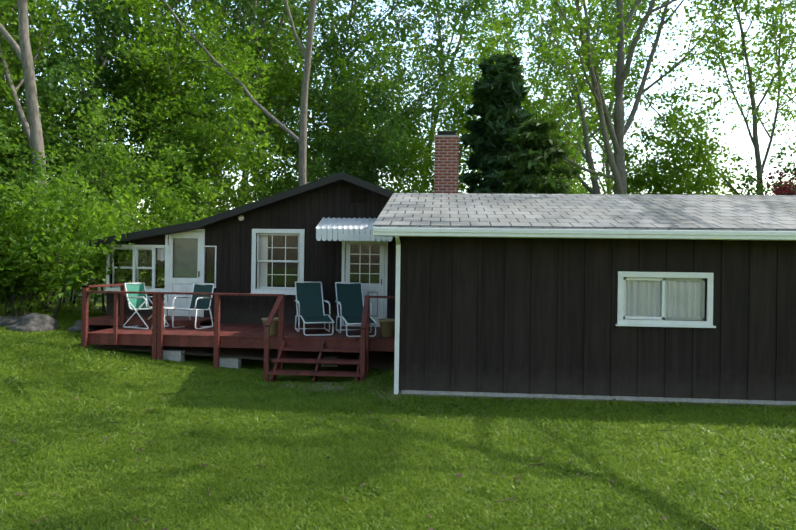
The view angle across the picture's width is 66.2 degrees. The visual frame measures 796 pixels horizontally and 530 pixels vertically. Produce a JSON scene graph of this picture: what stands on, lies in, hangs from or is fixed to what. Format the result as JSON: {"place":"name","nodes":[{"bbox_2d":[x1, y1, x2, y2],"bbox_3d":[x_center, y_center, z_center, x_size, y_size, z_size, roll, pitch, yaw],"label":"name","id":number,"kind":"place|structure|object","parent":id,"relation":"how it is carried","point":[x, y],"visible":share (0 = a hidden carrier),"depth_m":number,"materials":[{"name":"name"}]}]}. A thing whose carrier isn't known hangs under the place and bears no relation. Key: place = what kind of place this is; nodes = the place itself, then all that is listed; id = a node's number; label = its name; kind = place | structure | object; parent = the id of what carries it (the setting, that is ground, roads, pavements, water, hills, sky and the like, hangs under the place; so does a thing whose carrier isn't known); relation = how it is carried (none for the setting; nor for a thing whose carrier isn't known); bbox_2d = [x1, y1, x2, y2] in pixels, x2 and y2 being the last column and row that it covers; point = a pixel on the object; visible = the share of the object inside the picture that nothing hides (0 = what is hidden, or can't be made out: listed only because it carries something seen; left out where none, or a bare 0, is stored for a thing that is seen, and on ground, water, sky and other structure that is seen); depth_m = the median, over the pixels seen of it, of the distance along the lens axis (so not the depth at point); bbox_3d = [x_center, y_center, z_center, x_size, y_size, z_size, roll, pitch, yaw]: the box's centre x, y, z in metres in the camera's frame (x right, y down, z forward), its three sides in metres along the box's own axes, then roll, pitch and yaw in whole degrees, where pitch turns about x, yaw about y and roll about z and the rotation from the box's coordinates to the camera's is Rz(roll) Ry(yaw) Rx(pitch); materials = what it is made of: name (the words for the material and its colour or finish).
{"place":"outdoors","nodes":[
{"label":"outdoors","id":0,"kind":"place"},
{"bbox_2d":[0,262,795,529],"bbox_3d":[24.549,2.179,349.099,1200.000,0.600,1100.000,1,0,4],"label":"ground","id":1,"kind":"structure","parent":0,"point":[253,364],"depth_m":6.50,"materials":[{"name":"green plant"}]},
{"bbox_2d":[0,316,21,326],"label":"rock","id":2,"kind":"object","parent":1,"relation":"on","point":[6,321],"visible":0.4,"depth_m":13.63,"materials":[{"name":"grey stone"}]},
{"bbox_2d":[5,313,58,331],"bbox_3d":[-8.019,1.258,13.431,0.765,0.406,1.029,1,0,24],"label":"rock","id":3,"kind":"object","parent":1,"relation":"on","point":[31,322],"visible":0.85,"depth_m":13.21,"materials":[{"name":"grey stone"}]},
{"bbox_2d":[0,0,86,111],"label":"tree","id":4,"kind":"object","parent":1,"relation":"on","point":[50,53],"visible":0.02,"depth_m":36.71,"materials":[{"name":"green plant"}]},
{"bbox_2d":[0,0,88,200],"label":"tree","id":5,"kind":"object","parent":1,"relation":"on","point":[8,13],"visible":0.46,"depth_m":20.68,"materials":[{"name":"green plant"}]},
{"bbox_2d":[0,0,99,308],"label":"tree","id":6,"kind":"object","parent":1,"relation":"on","point":[33,127],"visible":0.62,"depth_m":18.72,"materials":[{"name":"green plant"}]},
{"bbox_2d":[0,163,141,318],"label":"shrub","id":7,"kind":"object","parent":1,"relation":"on","point":[21,270],"visible":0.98,"depth_m":14.75,"materials":[{"name":"green plant"}]},
{"bbox_2d":[0,6,146,282],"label":"tree","id":8,"kind":"object","parent":1,"relation":"on","point":[10,102],"visible":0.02,"depth_m":29.09,"materials":[{"name":"green plant"}]},
{"bbox_2d":[0,104,152,313],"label":"shrub","id":9,"kind":"object","parent":1,"relation":"on","point":[26,175],"visible":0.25,"depth_m":17.14,"materials":[{"name":"green plant"}]},
{"bbox_2d":[67,319,98,331],"bbox_3d":[-7.183,1.382,13.894,0.628,0.306,0.685,1,0,-1],"label":"rock","id":10,"kind":"object","parent":1,"relation":"on","point":[76,327],"visible":0.48,"depth_m":13.69,"materials":[{"name":"grey stone"}]},
{"bbox_2d":[0,53,196,305],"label":"shrub","id":11,"kind":"object","parent":1,"relation":"on","point":[161,155],"visible":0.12,"depth_m":20.40,"materials":[{"name":"green plant"}]},
{"bbox_2d":[5,0,197,289],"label":"tree","id":12,"kind":"object","parent":1,"relation":"on","point":[66,18],"visible":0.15,"depth_m":31.50,"materials":[{"name":"green plant"}]},
{"bbox_2d":[5,0,213,143],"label":"tree","id":13,"kind":"object","parent":1,"relation":"on","point":[95,70],"visible":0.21,"depth_m":24.78,"materials":[{"name":"green plant"}]},
{"bbox_2d":[0,0,256,218],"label":"tree","id":14,"kind":"object","parent":1,"relation":"on","point":[113,24],"visible":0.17,"depth_m":23.77,"materials":[{"name":"green plant"}]},
{"bbox_2d":[47,144,227,311],"bbox_3d":[-8.330,-1.097,19.311,6.768,5.279,5.586,1,0,28],"label":"shrub","id":15,"kind":"object","parent":1,"relation":"on","point":[180,211],"visible":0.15,"depth_m":18.41,"materials":[{"name":"green plant"}]},
{"bbox_2d":[5,0,317,295],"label":"tree","id":16,"kind":"object","parent":1,"relation":"on","point":[183,20],"visible":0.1,"depth_m":28.57,"materials":[{"name":"green plant"}]},
{"bbox_2d":[56,0,316,185],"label":"tree","id":17,"kind":"object","parent":1,"relation":"on","point":[301,139],"visible":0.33,"depth_m":20.55,"materials":[{"name":"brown plant"}]},
{"bbox_2d":[96,0,291,225],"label":"tree","id":18,"kind":"object","parent":1,"relation":"on","point":[171,73],"visible":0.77,"depth_m":23.27,"materials":[{"name":"green plant"}]},
{"bbox_2d":[60,0,368,203],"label":"tree","id":19,"kind":"object","parent":1,"relation":"on","point":[294,5],"visible":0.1,"depth_m":34.39,"materials":[{"name":"green plant"}]},
{"bbox_2d":[78,0,386,202],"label":"tree","id":20,"kind":"object","parent":1,"relation":"on","point":[236,12],"visible":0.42,"depth_m":29.87,"materials":[{"name":"green plant"}]},
{"bbox_2d":[138,136,328,221],"bbox_3d":[-6.541,-2.308,26.477,9.991,7.894,9.056,1,0,4],"label":"shrub","id":21,"kind":"object","parent":1,"relation":"on","point":[274,192],"visible":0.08,"depth_m":28.16,"materials":[{"name":"green plant"}]},
{"bbox_2d":[81,283,394,382],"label":"deck","id":22,"kind":"structure","parent":1,"relation":"on","point":[217,336],"depth_m":11.94,"materials":[{"name":"red wood"}]},
{"bbox_2d":[123,282,168,328],"bbox_3d":[-5.481,0.876,13.293,0.747,0.962,0.624,1,0,24],"label":"patio chair","id":23,"kind":"object","parent":22,"relation":"on","point":[136,302],"visible":0.75,"depth_m":13.33,"materials":[{"name":"green fabric"}]},
{"bbox_2d":[150,306,175,329],"bbox_3d":[-5.048,1.133,13.105,0.520,0.467,0.520,1,0,4],"label":"side table","id":24,"kind":"object","parent":22,"relation":"on","point":[168,307],"visible":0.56,"depth_m":12.96,"materials":[{"name":"white"}]},
{"bbox_2d":[172,283,213,329],"bbox_3d":[-4.448,0.890,13.302,0.624,0.962,0.708,1,0,19],"label":"patio chair","id":25,"kind":"object","parent":22,"relation":"on","point":[200,302],"visible":0.9,"depth_m":13.50,"materials":[{"name":"teal fabric"}]},
{"bbox_2d":[262,317,277,335],"bbox_3d":[-2.510,1.230,12.152,0.410,0.340,0.410,1,0,4],"label":"planter","id":26,"kind":"object","parent":22,"relation":"on","point":[274,328],"visible":0.5,"depth_m":12.02,"materials":[{"name":"ceramic"}]},
{"bbox_2d":[295,281,334,335],"bbox_3d":[-1.792,0.892,12.938,0.684,1.032,1.768,1,0,-16],"label":"lounge","id":27,"kind":"object","parent":22,"relation":"on","point":[309,301],"visible":0.98,"depth_m":13.42,"materials":[{"name":"teal fabric"}]},
{"bbox_2d":[335,282,376,336],"bbox_3d":[-0.906,0.905,12.822,0.684,1.032,1.768,1,0,-14],"label":"lounge","id":28,"kind":"object","parent":22,"relation":"on","point":[349,301],"visible":0.83,"depth_m":13.35,"materials":[{"name":"teal fabric"}]},
{"bbox_2d":[378,318,394,336],"bbox_3d":[-0.197,1.263,12.257,0.410,0.340,0.410,1,0,4],"label":"planter","id":29,"kind":"object","parent":22,"relation":"on","point":[387,326],"visible":0.9,"depth_m":12.12,"materials":[{"name":"ceramic"}]},
{"bbox_2d":[163,349,338,367],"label":"concrete blocks","id":30,"kind":"structure","parent":1,"relation":"on","point":[179,356],"depth_m":12.11,"materials":[{"name":"concrete"}]},
{"bbox_2d":[106,181,399,328],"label":"walls","id":31,"kind":"structure","parent":1,"relation":"on","point":[231,239],"depth_m":14.29,"materials":[{"name":"brown wood"}]},
{"bbox_2d":[89,172,394,246],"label":"roof","id":32,"kind":"structure","parent":31,"relation":"on","point":[258,204],"depth_m":14.05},
{"bbox_2d":[105,229,387,326],"bbox_3d":[-3.608,0.265,14.426,6.760,2.240,0.260,1,0,4],"label":"window and door frames","id":33,"kind":"structure","parent":31,"relation":"attached to","point":[182,254],"depth_m":14.44,"materials":[{"name":"white paint"}]},
{"bbox_2d":[315,217,393,241],"bbox_3d":[-0.925,-0.810,13.736,1.711,0.585,0.862,1,0,4],"label":"awning","id":34,"kind":"object","parent":31,"relation":"attached to","point":[352,227],"visible":0.79,"depth_m":13.36,"materials":[{"name":"silver metal"}]},
{"bbox_2d":[349,190,368,203],"bbox_3d":[-0.909,-1.577,14.155,0.450,0.320,0.038,1,0,4],"label":"gable vent","id":35,"kind":"object","parent":31,"relation":"attached to","point":[355,196],"visible":0.96,"depth_m":14.15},
{"bbox_2d":[196,7,332,200],"bbox_3d":[-8.373,-7.087,40.538,9.303,17.433,17.357,1,0,-33],"label":"tree","id":36,"kind":"object","parent":1,"relation":"on","point":[269,151],"visible":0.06,"depth_m":38.21,"materials":[{"name":"green plant"}]},
{"bbox_2d":[205,235,384,286],"bbox_3d":[-3.318,0.419,16.060,7.070,3.140,3.180,1,0,4],"label":"interior","id":37,"kind":"object","parent":1,"relation":"on","point":[280,254],"depth_m":15.89,"materials":[{"name":"black"}]},
{"bbox_2d":[167,0,465,155],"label":"tree","id":38,"kind":"object","parent":1,"relation":"on","point":[403,35],"visible":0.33,"depth_m":33.44,"materials":[{"name":"green plant"}]},
{"bbox_2d":[207,0,468,192],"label":"tree","id":39,"kind":"object","parent":1,"relation":"on","point":[283,80],"visible":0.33,"depth_m":30.34,"materials":[{"name":"green plant"}]},
{"bbox_2d":[251,10,480,200],"bbox_3d":[-2.552,-5.279,31.035,10.431,15.110,12.186,1,0,-16],"label":"tree","id":40,"kind":"object","parent":1,"relation":"on","point":[352,164],"visible":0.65,"depth_m":28.68,"materials":[{"name":"green plant"}]},
{"bbox_2d":[384,183,398,192],"bbox_3d":[-1.933,-1.290,30.344,8.346,7.031,8.620,1,0,4],"label":"shrub","id":41,"kind":"object","parent":1,"relation":"on","point":[395,190],"visible":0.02,"depth_m":30.55,"materials":[{"name":"green plant"}]},
{"bbox_2d":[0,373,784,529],"bbox_3d":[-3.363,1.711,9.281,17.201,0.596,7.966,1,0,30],"label":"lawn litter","id":42,"kind":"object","parent":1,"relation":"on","point":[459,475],"visible":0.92,"depth_m":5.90,"materials":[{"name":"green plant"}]},
{"bbox_2d":[280,0,550,191],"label":"tree","id":43,"kind":"object","parent":1,"relation":"on","point":[436,23],"visible":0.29,"depth_m":37.96,"materials":[{"name":"green plant"}]},
{"bbox_2d":[92,345,794,406],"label":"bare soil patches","id":44,"kind":"object","parent":1,"relation":"on","point":[382,359],"visible":0.48,"depth_m":12.48,"materials":[{"name":"brown soil"}]},
{"bbox_2d":[325,0,578,192],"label":"tree","id":45,"kind":"object","parent":1,"relation":"on","point":[461,122],"visible":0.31,"depth_m":33.85,"materials":[{"name":"green plant"}]},
{"bbox_2d":[458,51,534,193],"bbox_3d":[4.879,-4.054,29.419,6.017,12.717,5.584,1,0,4],"label":"pine tree","id":46,"kind":"object","parent":1,"relation":"on","point":[498,125],"visible":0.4,"depth_m":29.04,"materials":[{"name":"green plant"}]},
{"bbox_2d":[465,80,610,193],"bbox_3d":[9.490,-4.465,40.096,8.704,13.678,12.564,1,0,39],"label":"tree","id":47,"kind":"object","parent":1,"relation":"on","point":[576,187],"visible":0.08,"depth_m":38.54,"materials":[{"name":"green plant"}]},
{"bbox_2d":[497,114,580,193],"bbox_3d":[5.106,-1.593,22.369,3.920,7.802,3.953,1,0,26],"label":"cedar tree","id":48,"kind":"object","parent":1,"relation":"on","point":[536,138],"visible":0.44,"depth_m":21.69,"materials":[{"name":"green plant"}]},
{"bbox_2d":[481,0,665,193],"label":"tree","id":49,"kind":"object","parent":1,"relation":"on","point":[611,108],"visible":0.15,"depth_m":46.13,"materials":[{"name":"green plant"}]},
{"bbox_2d":[462,0,689,140],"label":"tree","id":50,"kind":"object","parent":1,"relation":"on","point":[541,56],"visible":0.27,"depth_m":39.02,"materials":[{"name":"green plant"}]},
{"bbox_2d":[438,0,734,193],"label":"tree","id":51,"kind":"object","parent":1,"relation":"on","point":[617,133],"visible":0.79,"depth_m":32.24,"materials":[{"name":"green plant"}]},
{"bbox_2d":[399,227,795,400],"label":"wing walls","id":52,"kind":"structure","parent":1,"relation":"on","point":[511,315],"depth_m":9.38,"materials":[{"name":"brown wood"}]},
{"bbox_2d":[373,193,795,230],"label":"wing roof","id":53,"kind":"structure","parent":52,"relation":"on","point":[641,211],"depth_m":10.47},
{"bbox_2d":[434,137,458,192],"bbox_3d":[1.222,-1.823,15.518,0.600,2.750,0.600,1,0,4],"label":"chimney","id":54,"kind":"object","parent":53,"relation":"on","point":[446,166],"visible":0.45,"depth_m":15.22,"materials":[{"name":"brick"}]},
{"bbox_2d":[434,131,458,137],"bbox_3d":[1.242,-3.273,15.518,0.620,0.150,0.620,1,0,4],"label":"chimney cap","id":55,"kind":"object","parent":54,"relation":"on","point":[446,133],"visible":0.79,"depth_m":15.27,"materials":[{"name":"grey concrete"}]},
{"bbox_2d":[373,226,795,393],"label":"gutter and downspout","id":56,"kind":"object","parent":52,"relation":"attached to","point":[396,232],"depth_m":8.99,"materials":[{"name":"white metal"}]},
{"bbox_2d":[615,271,715,327],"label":"wing window","id":57,"kind":"structure","parent":52,"relation":"in","point":[656,299],"depth_m":9.35,"materials":[{"name":"white glass"}]},
{"bbox_2d":[401,390,795,404],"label":"wing foundation","id":58,"kind":"object","parent":1,"relation":"on","point":[598,397],"depth_m":9.38,"materials":[{"name":"grey concrete"}]},
{"bbox_2d":[593,84,748,194],"bbox_3d":[15.576,-3.938,35.420,8.664,12.802,10.117,1,0,4],"label":"tree","id":59,"kind":"object","parent":1,"relation":"on","point":[654,177],"visible":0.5,"depth_m":33.14,"materials":[{"name":"green plant"}]},
{"bbox_2d":[595,0,795,194],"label":"tree","id":60,"kind":"object","parent":1,"relation":"on","point":[717,34],"visible":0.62,"depth_m":35.52,"materials":[{"name":"green plant"}]},
{"bbox_2d":[706,0,795,140],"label":"tree","id":61,"kind":"object","parent":1,"relation":"on","point":[787,111],"visible":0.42,"depth_m":45.18,"materials":[{"name":"green plant"}]},
{"bbox_2d":[725,135,795,194],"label":"tree","id":62,"kind":"object","parent":1,"relation":"on","point":[750,180],"visible":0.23,"depth_m":32.00,"materials":[{"name":"green plant"}]},
{"bbox_2d":[740,179,795,194],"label":"shrub","id":63,"kind":"object","parent":1,"relation":"on","point":[757,193],"visible":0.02,"depth_m":32.92,"materials":[{"name":"green plant"}]},
{"bbox_2d":[748,6,795,153],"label":"tree","id":64,"kind":"object","parent":1,"relation":"on","point":[779,85],"visible":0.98,"depth_m":30.49,"materials":[{"name":"green plant"}]},
{"bbox_2d":[753,167,795,194],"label":"purple tree","id":65,"kind":"object","parent":1,"relation":"on","point":[784,190],"visible":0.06,"depth_m":23.79,"materials":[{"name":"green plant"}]},
{"bbox_2d":[5,0,795,221],"label":"sky","id":66,"kind":"structure","parent":0,"point":[741,139],"materials":[{"name":"white"}]}
]}

